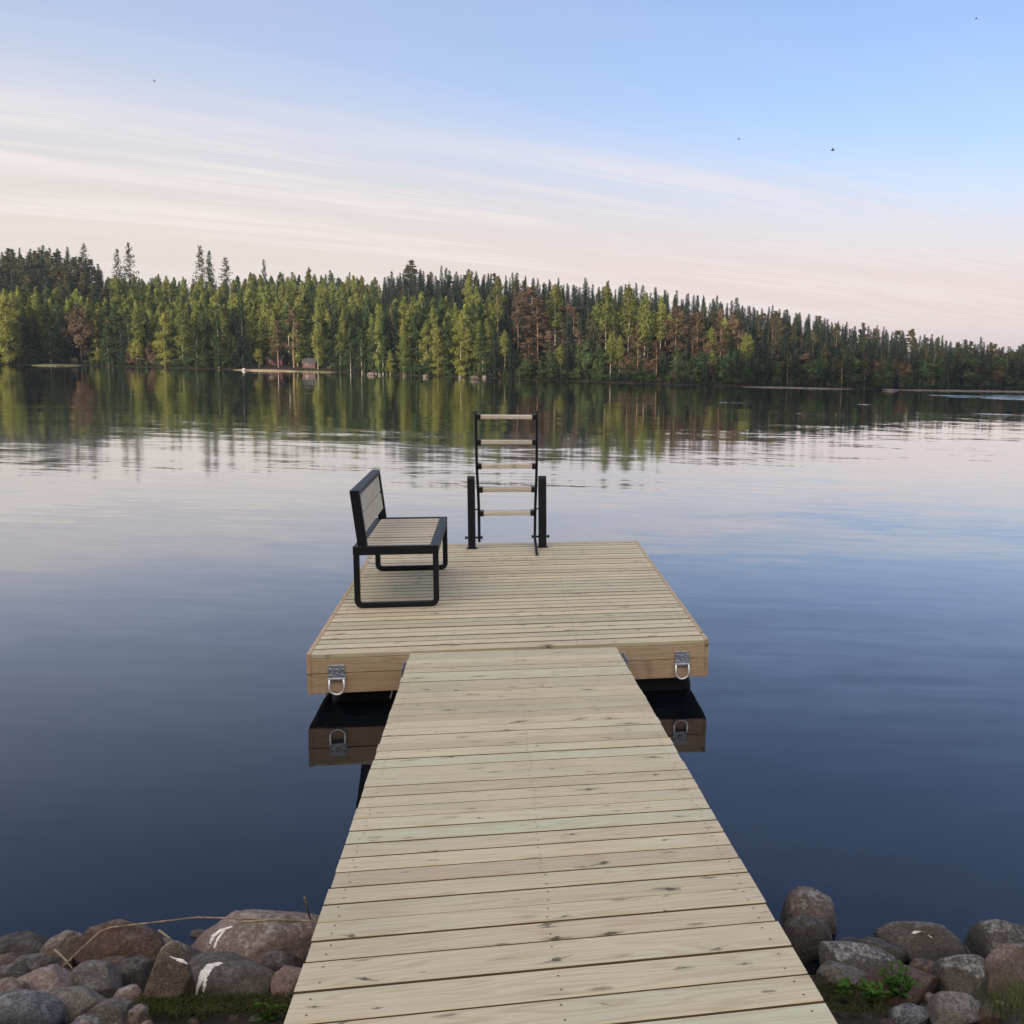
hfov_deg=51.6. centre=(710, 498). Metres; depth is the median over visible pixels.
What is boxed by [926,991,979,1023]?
stone
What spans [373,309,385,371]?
birch tree
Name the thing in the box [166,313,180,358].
spruce tree
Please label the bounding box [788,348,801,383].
spruce tree
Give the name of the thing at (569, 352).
spruce tree
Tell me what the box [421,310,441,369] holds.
birch tree
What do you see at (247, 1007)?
moss
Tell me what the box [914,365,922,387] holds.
spruce tree
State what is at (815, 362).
spruce tree
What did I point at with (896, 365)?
pine tree
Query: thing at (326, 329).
birch tree
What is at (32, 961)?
stone
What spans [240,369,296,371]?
sand
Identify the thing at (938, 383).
shrub
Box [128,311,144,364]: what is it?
birch tree
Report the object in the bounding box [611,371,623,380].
shrub
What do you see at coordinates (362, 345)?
birch tree
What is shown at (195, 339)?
birch tree
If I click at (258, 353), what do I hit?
shrub
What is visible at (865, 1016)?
stone
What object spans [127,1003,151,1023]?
stone
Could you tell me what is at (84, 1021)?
stone
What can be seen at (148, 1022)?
stone
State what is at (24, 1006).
stone
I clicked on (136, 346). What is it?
shrub
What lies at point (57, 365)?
grass bank
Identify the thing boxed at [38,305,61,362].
tree
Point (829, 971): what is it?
stone
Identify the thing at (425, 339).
birch tree
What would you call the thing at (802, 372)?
shrub
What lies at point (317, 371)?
grass bank
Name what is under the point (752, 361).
spruce tree
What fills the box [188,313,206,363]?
birch tree
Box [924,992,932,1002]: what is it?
stone
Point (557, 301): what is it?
birch tree
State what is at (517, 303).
pine tree
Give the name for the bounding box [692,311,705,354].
pine tree
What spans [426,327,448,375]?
birch tree
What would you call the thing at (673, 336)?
pine tree
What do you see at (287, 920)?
reed stem
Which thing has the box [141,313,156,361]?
spruce tree
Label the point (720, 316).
pine tree
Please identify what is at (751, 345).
birch tree
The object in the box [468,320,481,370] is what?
birch tree
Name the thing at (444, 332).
birch tree
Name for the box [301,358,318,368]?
cabin
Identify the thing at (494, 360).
spruce tree
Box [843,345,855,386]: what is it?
spruce tree
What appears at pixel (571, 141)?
sky
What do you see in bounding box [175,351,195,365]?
shrub
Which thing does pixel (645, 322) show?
birch tree
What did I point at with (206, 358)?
shrub
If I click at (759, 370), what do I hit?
spruce tree
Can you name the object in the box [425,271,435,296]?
spruce tree
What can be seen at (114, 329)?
birch tree
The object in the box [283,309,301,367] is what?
pine tree
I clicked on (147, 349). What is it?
shrub
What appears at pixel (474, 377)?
boulder
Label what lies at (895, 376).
spruce tree
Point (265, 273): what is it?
spruce tree
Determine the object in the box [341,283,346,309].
birch tree
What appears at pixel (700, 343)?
pine tree
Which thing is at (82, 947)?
reed stem
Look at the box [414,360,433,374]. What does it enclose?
shrub
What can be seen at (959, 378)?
spruce tree
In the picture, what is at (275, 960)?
stone
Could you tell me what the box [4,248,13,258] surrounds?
pine tree
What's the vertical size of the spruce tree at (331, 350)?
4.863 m
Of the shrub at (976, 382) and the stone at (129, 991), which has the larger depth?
the shrub at (976, 382)
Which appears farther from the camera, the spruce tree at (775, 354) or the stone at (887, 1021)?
the spruce tree at (775, 354)
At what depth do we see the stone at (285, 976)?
2.98 m
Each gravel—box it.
[747,386,840,388]
[895,389,1023,391]
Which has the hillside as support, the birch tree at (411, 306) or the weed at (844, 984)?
the birch tree at (411, 306)
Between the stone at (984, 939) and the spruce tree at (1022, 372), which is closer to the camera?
the stone at (984, 939)
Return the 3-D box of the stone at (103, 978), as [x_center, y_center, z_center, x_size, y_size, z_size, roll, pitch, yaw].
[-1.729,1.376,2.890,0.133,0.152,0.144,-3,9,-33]
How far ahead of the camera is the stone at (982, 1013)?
3.01 m
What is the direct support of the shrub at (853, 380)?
on the hillside
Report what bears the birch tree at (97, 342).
on the hillside
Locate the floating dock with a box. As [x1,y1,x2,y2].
[306,540,708,701]
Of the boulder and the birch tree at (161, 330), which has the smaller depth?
the boulder
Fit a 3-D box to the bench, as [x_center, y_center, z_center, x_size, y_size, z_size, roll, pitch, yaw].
[-2.300,0.262,7.705,0.578,0.821,1.276,-1,8,-12]
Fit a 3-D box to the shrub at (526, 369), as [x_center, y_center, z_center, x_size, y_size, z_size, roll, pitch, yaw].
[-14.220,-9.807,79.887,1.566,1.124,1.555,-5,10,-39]
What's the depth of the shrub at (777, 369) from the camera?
80.44 m
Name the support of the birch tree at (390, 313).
on the hillside
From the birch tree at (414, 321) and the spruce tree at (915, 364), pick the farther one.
the spruce tree at (915, 364)
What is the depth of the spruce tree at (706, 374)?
78.61 m
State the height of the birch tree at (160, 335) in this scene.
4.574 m
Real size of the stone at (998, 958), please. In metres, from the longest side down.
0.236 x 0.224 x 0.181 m
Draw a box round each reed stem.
[54,949,72,969]
[62,916,263,966]
[158,929,172,940]
[238,919,312,923]
[304,897,310,919]
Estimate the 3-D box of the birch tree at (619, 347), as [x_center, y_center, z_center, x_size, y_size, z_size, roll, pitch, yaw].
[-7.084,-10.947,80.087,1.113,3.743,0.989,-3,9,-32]
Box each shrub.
[127,339,144,361]
[143,341,154,360]
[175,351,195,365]
[198,353,216,366]
[253,348,262,364]
[406,361,424,373]
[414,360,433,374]
[517,365,536,378]
[537,362,561,378]
[591,344,604,373]
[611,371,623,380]
[631,370,647,382]
[771,361,781,385]
[792,369,812,386]
[838,374,863,383]
[897,377,910,387]
[928,379,941,387]
[967,378,983,389]
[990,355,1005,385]
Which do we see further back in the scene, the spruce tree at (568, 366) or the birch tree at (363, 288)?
the birch tree at (363, 288)
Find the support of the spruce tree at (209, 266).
on the hillside
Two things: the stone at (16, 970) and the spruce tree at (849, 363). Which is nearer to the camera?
the stone at (16, 970)
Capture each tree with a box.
[0,292,20,363]
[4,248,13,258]
[4,312,15,353]
[10,321,24,363]
[17,320,36,364]
[25,297,35,334]
[29,310,46,362]
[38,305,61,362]
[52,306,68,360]
[59,305,97,361]
[59,321,81,363]
[66,303,92,362]
[79,244,88,269]
[90,320,101,362]
[99,316,116,357]
[100,322,114,364]
[103,302,127,361]
[110,275,126,305]
[111,249,124,283]
[113,324,131,365]
[119,242,140,283]
[119,307,134,357]
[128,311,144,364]
[139,300,145,348]
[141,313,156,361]
[151,311,172,360]
[152,312,174,366]
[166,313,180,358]
[172,300,191,366]
[177,318,192,351]
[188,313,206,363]
[190,323,203,367]
[191,245,210,292]
[192,302,212,366]
[204,251,217,289]
[204,317,217,353]
[209,295,227,323]
[209,319,228,367]
[215,311,231,363]
[216,257,232,288]
[231,311,255,367]
[244,272,256,300]
[250,315,271,363]
[261,259,268,283]
[265,311,283,357]
[267,320,286,367]
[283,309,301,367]
[296,274,304,294]
[304,268,312,287]
[307,294,327,363]
[310,297,324,365]
[320,320,335,366]
[323,313,339,368]
[334,328,347,369]
[335,308,346,363]
[339,324,358,370]
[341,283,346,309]
[343,322,355,366]
[352,319,370,372]
[354,328,368,372]
[359,281,366,298]
[366,315,385,373]
[370,277,381,299]
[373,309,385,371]
[373,317,390,373]
[384,349,395,374]
[385,305,394,340]
[386,311,401,371]
[394,316,411,372]
[400,309,426,370]
[401,309,420,367]
[403,260,418,282]
[403,265,409,284]
[406,302,421,357]
[417,320,433,371]
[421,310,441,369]
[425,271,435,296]
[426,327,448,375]
[439,265,442,286]
[439,318,456,374]
[449,313,471,376]
[462,271,474,313]
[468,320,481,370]
[474,329,492,375]
[479,318,493,366]
[487,331,502,377]
[490,275,506,335]
[496,329,509,368]
[501,337,517,378]
[509,296,529,350]
[511,273,521,302]
[515,338,538,376]
[528,298,547,361]
[544,283,566,355]
[553,344,564,374]
[558,351,573,379]
[559,345,575,378]
[574,339,592,379]
[585,282,589,303]
[586,300,601,338]
[587,339,596,377]
[592,281,618,348]
[603,340,618,378]
[614,335,625,378]
[617,284,637,372]
[626,332,647,365]
[636,293,653,355]
[639,285,648,306]
[650,340,663,377]
[651,295,666,375]
[653,287,657,303]
[664,305,685,368]
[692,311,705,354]
[694,332,704,350]
[698,355,714,384]
[708,353,717,369]
[713,308,728,358]
[726,298,739,331]
[731,348,746,381]
[746,334,756,362]
[748,352,757,376]
[752,355,764,385]
[760,351,772,384]
[769,345,780,383]
[781,351,794,384]
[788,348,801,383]
[811,352,819,384]
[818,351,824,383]
[822,365,832,386]
[823,318,825,335]
[830,358,838,377]
[835,351,846,386]
[836,360,848,387]
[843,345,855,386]
[853,352,871,386]
[859,359,871,379]
[865,353,874,382]
[878,357,888,373]
[890,360,900,374]
[892,366,899,388]
[897,355,910,376]
[912,355,919,386]
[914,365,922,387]
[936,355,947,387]
[942,357,953,389]
[945,366,953,389]
[949,358,960,389]
[955,367,963,389]
[960,357,966,388]
[966,354,977,387]
[978,337,982,354]
[983,359,995,389]
[1000,359,1015,390]
[1010,371,1017,390]
[1016,365,1023,390]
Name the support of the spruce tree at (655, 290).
on the hillside
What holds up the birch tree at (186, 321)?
on the hillside
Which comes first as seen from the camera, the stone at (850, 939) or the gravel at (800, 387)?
the stone at (850, 939)
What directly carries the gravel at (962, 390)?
on the water
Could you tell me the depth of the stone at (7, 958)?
3.31 m
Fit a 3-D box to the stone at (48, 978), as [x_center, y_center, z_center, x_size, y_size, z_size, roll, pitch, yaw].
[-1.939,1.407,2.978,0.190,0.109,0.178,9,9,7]
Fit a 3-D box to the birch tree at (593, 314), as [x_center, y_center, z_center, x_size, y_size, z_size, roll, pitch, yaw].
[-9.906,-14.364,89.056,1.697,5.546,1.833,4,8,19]
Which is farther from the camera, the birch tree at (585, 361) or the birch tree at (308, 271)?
the birch tree at (308, 271)
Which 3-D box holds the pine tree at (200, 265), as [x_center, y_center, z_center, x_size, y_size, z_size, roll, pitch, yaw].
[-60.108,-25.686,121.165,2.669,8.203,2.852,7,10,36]
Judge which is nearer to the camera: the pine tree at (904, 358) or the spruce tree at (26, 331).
the spruce tree at (26, 331)
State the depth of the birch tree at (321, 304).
87.35 m
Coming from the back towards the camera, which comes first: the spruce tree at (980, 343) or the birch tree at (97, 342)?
the spruce tree at (980, 343)
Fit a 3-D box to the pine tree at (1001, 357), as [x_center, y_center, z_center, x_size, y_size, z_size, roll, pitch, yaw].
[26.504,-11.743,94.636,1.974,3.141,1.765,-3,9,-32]
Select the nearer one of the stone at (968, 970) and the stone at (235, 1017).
the stone at (235, 1017)
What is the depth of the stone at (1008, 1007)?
3.14 m
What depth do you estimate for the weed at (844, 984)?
3.24 m
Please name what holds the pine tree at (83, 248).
on the hillside
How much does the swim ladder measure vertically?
1.254 m
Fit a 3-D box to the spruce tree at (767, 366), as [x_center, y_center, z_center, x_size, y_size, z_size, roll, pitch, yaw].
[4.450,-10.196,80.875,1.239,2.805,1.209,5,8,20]
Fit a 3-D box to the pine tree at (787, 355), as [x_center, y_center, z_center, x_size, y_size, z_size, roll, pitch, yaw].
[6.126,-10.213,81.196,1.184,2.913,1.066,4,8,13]
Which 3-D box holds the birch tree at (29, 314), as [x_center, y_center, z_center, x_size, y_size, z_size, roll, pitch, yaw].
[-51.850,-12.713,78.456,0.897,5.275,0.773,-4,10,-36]
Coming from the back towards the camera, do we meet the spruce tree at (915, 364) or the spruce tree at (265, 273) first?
the spruce tree at (265, 273)
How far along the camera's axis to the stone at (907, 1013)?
3.03 m
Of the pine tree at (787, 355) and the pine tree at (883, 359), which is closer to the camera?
the pine tree at (787, 355)
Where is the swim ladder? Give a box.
[465,411,548,555]
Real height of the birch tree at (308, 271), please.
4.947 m
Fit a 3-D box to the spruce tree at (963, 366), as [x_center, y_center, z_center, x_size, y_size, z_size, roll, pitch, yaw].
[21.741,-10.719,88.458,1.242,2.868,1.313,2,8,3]
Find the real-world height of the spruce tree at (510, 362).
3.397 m
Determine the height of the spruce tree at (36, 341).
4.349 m
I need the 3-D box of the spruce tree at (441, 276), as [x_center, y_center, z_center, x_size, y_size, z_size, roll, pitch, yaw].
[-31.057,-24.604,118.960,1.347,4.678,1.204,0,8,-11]
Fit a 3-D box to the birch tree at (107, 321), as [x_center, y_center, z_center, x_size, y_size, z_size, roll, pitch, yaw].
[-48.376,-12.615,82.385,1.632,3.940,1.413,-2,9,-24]
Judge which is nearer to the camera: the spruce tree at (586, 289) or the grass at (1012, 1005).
the grass at (1012, 1005)
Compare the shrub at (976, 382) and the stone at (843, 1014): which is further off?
the shrub at (976, 382)
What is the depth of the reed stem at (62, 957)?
3.28 m
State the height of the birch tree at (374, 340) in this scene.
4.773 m
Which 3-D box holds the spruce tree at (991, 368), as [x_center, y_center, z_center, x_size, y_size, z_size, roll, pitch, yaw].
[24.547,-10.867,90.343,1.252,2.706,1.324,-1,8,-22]
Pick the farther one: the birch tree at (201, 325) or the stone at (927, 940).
the birch tree at (201, 325)
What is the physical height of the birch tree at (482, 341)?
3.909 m
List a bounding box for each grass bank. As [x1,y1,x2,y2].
[37,364,80,365]
[297,371,334,372]
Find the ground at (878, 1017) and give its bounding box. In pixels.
[61,968,1023,1023]
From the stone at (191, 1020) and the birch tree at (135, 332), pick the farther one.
the birch tree at (135, 332)
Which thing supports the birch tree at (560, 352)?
on the hillside
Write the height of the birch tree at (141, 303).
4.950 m
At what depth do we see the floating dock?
6.97 m
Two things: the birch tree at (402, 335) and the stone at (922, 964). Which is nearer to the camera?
the stone at (922, 964)
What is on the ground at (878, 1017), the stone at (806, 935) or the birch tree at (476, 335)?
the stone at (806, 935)
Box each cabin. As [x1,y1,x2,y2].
[264,354,287,365]
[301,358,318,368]
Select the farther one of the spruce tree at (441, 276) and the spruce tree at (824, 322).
the spruce tree at (441, 276)
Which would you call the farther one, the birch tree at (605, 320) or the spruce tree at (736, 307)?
the spruce tree at (736, 307)
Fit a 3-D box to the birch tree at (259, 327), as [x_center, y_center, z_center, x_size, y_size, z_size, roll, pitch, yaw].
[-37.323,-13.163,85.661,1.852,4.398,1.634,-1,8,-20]
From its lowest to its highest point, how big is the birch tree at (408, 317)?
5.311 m
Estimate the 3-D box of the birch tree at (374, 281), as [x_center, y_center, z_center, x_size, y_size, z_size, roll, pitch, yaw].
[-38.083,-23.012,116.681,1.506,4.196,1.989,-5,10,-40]
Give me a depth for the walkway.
3.01 m
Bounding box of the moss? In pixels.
[129,979,898,1020]
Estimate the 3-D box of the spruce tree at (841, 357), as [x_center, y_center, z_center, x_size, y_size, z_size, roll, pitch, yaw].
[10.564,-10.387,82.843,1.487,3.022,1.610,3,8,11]
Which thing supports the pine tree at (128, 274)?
on the hillside
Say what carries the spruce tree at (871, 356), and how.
on the hillside
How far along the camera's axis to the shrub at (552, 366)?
79.51 m
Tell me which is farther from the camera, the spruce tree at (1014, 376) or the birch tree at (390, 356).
the spruce tree at (1014, 376)
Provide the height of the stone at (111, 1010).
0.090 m
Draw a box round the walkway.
[284,647,836,1023]
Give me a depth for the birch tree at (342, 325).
84.53 m
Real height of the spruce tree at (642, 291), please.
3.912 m
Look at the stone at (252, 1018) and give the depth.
2.73 m
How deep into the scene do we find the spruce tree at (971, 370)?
89.48 m
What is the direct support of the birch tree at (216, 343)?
on the hillside
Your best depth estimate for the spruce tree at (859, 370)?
83.32 m
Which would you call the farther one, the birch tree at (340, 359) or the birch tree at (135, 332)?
the birch tree at (340, 359)
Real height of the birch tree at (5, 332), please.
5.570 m
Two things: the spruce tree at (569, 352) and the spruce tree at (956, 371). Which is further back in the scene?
the spruce tree at (956, 371)
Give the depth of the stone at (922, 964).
3.42 m
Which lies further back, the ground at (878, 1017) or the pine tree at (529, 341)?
the pine tree at (529, 341)
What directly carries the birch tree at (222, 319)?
on the hillside
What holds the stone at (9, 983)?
on the ground at (878, 1017)
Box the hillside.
[0,284,1002,388]
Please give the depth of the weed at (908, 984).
3.23 m
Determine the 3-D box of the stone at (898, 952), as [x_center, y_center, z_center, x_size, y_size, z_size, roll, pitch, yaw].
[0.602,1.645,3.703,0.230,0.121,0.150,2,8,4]
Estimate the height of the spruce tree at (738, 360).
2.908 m
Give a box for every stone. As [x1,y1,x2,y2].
[0,931,47,954]
[0,952,20,965]
[0,963,28,978]
[0,977,30,991]
[0,989,66,1023]
[12,953,61,971]
[17,964,71,991]
[39,930,81,967]
[48,986,106,1021]
[70,959,122,998]
[70,1014,101,1023]
[72,919,164,964]
[72,1014,85,1021]
[77,1019,92,1023]
[85,997,134,1023]
[100,955,130,964]
[113,984,142,1002]
[117,955,154,992]
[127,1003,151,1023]
[141,1020,153,1023]
[142,941,195,1007]
[163,937,201,961]
[187,1018,199,1023]
[189,929,204,936]
[189,951,274,1001]
[192,909,319,962]
[229,1014,239,1020]
[247,1014,262,1020]
[259,950,303,971]
[271,965,301,1002]
[780,886,837,934]
[783,915,832,961]
[816,960,865,995]
[818,941,897,973]
[836,1008,854,1017]
[839,937,856,941]
[850,962,939,1006]
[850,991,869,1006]
[854,936,908,962]
[857,1013,873,1018]
[874,921,968,964]
[880,1018,895,1023]
[888,1003,929,1023]
[908,957,934,973]
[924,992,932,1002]
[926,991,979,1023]
[930,954,987,1003]
[964,919,1023,958]
[977,1003,1003,1023]
[984,943,1023,1005]
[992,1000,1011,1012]
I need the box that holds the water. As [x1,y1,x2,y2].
[0,364,1023,974]
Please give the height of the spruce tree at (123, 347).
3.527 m
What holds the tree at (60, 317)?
on the hillside
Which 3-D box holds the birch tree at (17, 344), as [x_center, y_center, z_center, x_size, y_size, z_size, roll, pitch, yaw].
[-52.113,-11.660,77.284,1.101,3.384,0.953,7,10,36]
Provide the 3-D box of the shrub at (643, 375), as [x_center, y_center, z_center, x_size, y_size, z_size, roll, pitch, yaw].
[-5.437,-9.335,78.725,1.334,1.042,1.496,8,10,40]
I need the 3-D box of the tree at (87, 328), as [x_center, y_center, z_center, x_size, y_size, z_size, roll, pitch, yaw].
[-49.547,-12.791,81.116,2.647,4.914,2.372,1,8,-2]
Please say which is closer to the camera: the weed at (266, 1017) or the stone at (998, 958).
the weed at (266, 1017)
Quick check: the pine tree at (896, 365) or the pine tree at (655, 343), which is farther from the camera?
the pine tree at (896, 365)
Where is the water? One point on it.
(842, 574)
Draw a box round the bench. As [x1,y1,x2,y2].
[349,470,447,607]
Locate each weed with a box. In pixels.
[254,1002,287,1022]
[834,976,853,1001]
[856,978,890,1007]
[878,960,922,997]
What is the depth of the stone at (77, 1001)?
2.74 m
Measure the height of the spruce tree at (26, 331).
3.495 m
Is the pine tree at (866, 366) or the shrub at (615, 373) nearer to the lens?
the shrub at (615, 373)
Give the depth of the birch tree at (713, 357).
79.83 m
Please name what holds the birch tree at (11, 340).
on the hillside
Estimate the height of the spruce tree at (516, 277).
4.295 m
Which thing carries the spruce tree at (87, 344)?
on the hillside
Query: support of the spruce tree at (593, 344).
on the hillside
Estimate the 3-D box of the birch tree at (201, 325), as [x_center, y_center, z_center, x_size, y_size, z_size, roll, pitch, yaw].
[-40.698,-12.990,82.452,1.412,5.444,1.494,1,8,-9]
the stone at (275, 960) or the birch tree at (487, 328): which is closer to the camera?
the stone at (275, 960)
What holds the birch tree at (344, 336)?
on the hillside
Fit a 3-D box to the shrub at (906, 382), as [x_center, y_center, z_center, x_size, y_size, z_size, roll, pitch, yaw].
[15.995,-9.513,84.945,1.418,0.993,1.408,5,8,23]
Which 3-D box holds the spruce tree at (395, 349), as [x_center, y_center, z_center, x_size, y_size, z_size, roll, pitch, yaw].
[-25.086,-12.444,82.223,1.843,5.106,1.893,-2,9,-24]
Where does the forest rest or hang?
on the hillside
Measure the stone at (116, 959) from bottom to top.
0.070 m
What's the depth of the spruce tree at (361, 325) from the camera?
84.08 m
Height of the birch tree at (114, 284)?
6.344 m
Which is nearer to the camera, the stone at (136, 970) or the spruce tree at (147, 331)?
the stone at (136, 970)
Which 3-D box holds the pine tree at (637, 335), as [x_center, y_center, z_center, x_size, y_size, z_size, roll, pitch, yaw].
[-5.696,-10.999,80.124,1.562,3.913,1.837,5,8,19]
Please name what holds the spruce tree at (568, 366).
on the hillside
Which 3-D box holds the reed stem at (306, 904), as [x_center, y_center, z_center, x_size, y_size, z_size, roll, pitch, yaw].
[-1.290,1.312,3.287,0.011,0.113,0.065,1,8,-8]
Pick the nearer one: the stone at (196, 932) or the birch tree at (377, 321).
the stone at (196, 932)
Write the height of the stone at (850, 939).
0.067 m
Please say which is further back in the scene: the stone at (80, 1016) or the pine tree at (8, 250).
the pine tree at (8, 250)
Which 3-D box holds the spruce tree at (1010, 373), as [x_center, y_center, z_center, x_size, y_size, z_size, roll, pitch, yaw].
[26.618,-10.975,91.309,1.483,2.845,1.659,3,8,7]
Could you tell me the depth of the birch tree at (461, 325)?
80.16 m
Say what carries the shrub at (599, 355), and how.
on the hillside
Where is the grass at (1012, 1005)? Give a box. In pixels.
[956,962,1023,1023]
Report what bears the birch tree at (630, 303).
on the hillside
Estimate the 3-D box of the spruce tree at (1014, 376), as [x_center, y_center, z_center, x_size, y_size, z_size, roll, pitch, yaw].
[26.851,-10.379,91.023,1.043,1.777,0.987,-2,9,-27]
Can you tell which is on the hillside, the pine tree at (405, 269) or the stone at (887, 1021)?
the pine tree at (405, 269)
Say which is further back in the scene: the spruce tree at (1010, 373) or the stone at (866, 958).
the spruce tree at (1010, 373)
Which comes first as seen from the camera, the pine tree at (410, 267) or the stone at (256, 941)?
the stone at (256, 941)
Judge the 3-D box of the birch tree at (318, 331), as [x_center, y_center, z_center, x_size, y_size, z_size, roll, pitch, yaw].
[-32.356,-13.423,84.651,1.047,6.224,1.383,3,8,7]
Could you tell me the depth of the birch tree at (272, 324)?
85.49 m
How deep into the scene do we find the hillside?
82.50 m
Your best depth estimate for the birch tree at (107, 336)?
81.05 m
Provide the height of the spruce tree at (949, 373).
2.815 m
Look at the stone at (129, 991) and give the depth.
2.81 m
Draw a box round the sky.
[0,0,1023,355]
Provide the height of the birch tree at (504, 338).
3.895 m
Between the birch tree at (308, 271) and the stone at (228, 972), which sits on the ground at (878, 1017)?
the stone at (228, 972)
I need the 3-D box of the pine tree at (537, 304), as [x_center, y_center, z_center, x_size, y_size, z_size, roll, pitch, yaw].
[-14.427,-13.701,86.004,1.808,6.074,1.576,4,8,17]
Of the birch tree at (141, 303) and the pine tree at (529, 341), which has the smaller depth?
the pine tree at (529, 341)
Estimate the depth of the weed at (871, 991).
3.20 m
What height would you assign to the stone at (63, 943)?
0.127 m
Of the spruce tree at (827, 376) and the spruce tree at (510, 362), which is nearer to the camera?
the spruce tree at (510, 362)
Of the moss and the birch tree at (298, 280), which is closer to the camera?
the moss
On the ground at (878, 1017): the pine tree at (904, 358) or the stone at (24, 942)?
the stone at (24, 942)
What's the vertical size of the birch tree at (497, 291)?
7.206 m
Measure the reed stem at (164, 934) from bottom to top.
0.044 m
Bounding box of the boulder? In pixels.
[470,376,479,379]
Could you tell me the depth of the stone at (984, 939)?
3.75 m
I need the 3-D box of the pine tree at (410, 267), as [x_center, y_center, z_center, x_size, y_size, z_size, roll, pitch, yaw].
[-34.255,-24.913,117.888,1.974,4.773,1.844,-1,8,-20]
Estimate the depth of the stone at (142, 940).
3.33 m
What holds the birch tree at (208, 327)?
on the hillside
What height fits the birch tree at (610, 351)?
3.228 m
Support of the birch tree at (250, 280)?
on the hillside
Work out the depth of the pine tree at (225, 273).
121.24 m
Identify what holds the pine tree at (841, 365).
on the hillside
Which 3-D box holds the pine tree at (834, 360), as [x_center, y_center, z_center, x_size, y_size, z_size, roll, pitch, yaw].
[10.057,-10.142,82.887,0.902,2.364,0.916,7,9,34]
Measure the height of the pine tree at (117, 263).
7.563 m
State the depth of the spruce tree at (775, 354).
81.09 m
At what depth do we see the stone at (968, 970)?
3.31 m
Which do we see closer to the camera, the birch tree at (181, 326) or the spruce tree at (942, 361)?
the birch tree at (181, 326)
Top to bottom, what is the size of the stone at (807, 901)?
0.224 m
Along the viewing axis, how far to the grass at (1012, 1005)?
3.01 m
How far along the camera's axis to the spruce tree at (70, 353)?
80.78 m
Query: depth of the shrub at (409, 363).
80.88 m
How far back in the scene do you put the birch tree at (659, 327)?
82.33 m
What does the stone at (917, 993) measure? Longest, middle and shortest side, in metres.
0.301 x 0.185 x 0.119 m
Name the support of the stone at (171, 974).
on the ground at (878, 1017)
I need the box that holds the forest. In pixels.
[0,247,1023,390]
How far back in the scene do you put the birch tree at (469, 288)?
92.70 m
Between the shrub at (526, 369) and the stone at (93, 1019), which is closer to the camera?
the stone at (93, 1019)
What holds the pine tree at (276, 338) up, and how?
on the hillside
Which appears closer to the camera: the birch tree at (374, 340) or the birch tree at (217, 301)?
the birch tree at (374, 340)
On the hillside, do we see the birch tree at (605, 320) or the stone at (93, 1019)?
the birch tree at (605, 320)
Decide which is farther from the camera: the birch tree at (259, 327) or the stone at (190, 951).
the birch tree at (259, 327)
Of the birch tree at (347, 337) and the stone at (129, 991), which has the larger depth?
the birch tree at (347, 337)
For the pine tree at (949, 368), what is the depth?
87.34 m
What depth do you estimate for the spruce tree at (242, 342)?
83.24 m
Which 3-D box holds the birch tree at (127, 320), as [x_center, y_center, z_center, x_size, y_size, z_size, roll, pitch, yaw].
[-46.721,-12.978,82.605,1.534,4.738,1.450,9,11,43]

